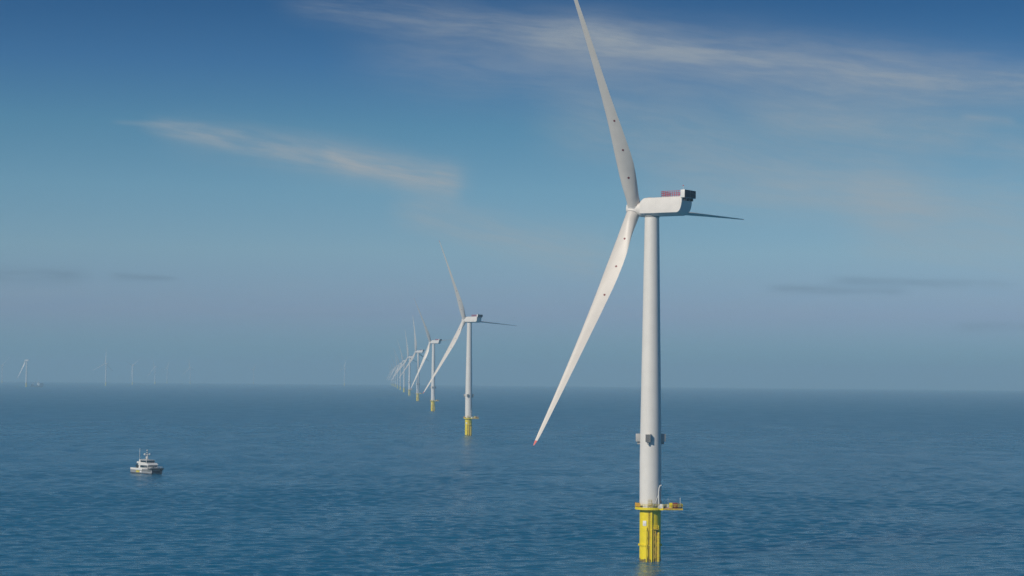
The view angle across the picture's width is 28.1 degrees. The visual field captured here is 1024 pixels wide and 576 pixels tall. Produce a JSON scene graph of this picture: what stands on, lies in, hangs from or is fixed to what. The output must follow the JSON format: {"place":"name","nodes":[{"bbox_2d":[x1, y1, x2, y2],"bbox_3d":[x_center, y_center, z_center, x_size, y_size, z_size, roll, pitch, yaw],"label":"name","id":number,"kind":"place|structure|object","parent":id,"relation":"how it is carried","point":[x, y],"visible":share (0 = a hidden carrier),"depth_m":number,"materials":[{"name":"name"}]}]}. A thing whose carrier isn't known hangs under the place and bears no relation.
{"place":"outdoors","nodes":[
{"label":"outdoors","id":0,"kind":"place"},
{"bbox_2d":[0,382,1023,575],"bbox_3d":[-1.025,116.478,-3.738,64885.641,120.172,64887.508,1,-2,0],"label":"sea","id":1,"kind":"structure","parent":0,"point":[252,479],"depth_m":1100.34,"materials":[{"name":"blue liquid"}]},
{"bbox_2d":[19,360,28,386],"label":"wind turbine","id":2,"kind":"object","parent":1,"relation":"in","point":[26,372],"visible":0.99,"depth_m":8454.34,"materials":[{"name":"white paint"}]},
{"bbox_2d":[30,380,43,386],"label":"work ship","id":3,"kind":"object","parent":1,"relation":"on","point":[39,384],"visible":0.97,"depth_m":8284.03,"materials":[{"name":"white paint"}]},
{"bbox_2d":[94,347,113,385],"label":"wind turbine","id":4,"kind":"object","parent":1,"relation":"in","point":[105,369],"visible":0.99,"depth_m":10092.33,"materials":[{"name":"white paint"}]},
{"bbox_2d":[126,360,138,384],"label":"wind turbine","id":5,"kind":"object","parent":1,"relation":"in","point":[132,371],"visible":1,"depth_m":11590.22,"materials":[{"name":"white paint"}]},
{"bbox_2d":[130,450,163,474],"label":"crew boat","id":6,"kind":"object","parent":1,"relation":"on","point":[146,466],"visible":1,"depth_m":1150.76,"materials":[{"name":"grey paint"}]},
{"bbox_2d":[335,360,347,385],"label":"wind turbine","id":7,"kind":"object","parent":1,"relation":"in","point":[344,373],"visible":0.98,"depth_m":13042.01,"materials":[{"name":"white paint"}]},
{"bbox_2d":[389,352,399,387],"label":"wind turbine","id":8,"kind":"object","parent":1,"relation":"in","point":[397,372],"visible":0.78,"depth_m":9778.92,"materials":[{"name":"white paint"}]},
{"bbox_2d":[391,352,402,389],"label":"wind turbine","id":9,"kind":"object","parent":1,"relation":"in","point":[400,371],"visible":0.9,"depth_m":8472.12,"materials":[{"name":"white paint"}]},
{"bbox_2d":[392,340,408,391],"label":"wind turbine","id":10,"kind":"object","parent":1,"relation":"in","point":[403,372],"visible":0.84,"depth_m":7166.36,"materials":[{"name":"white paint"}]},
{"bbox_2d":[394,332,420,395],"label":"wind turbine","id":11,"kind":"object","parent":1,"relation":"in","point":[409,382],"visible":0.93,"depth_m":5860.47,"materials":[{"name":"white paint"}]},
{"bbox_2d":[399,320,428,400],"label":"wind turbine","id":12,"kind":"object","parent":1,"relation":"in","point":[417,383],"visible":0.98,"depth_m":4553.56,"materials":[{"name":"white paint"}]},
{"bbox_2d":[411,299,450,410],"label":"wind turbine","id":13,"kind":"object","parent":1,"relation":"in","point":[433,343],"visible":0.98,"depth_m":3246.67,"materials":[{"name":"white paint"}]},
{"bbox_2d":[423,241,514,435],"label":"wind turbine","id":14,"kind":"object","parent":1,"relation":"in","point":[468,394],"visible":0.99,"depth_m":1940.57,"materials":[{"name":"white paint"}]},
{"bbox_2d":[533,0,743,561],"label":"wind turbine","id":15,"kind":"object","parent":1,"relation":"in","point":[650,438],"visible":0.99,"depth_m":633.80,"materials":[{"name":"white paint"}]},
{"bbox_2d":[0,0,1023,390],"label":"sky","id":16,"kind":"structure","parent":0,"point":[226,188],"materials":[{"name":"blue"}]}
]}

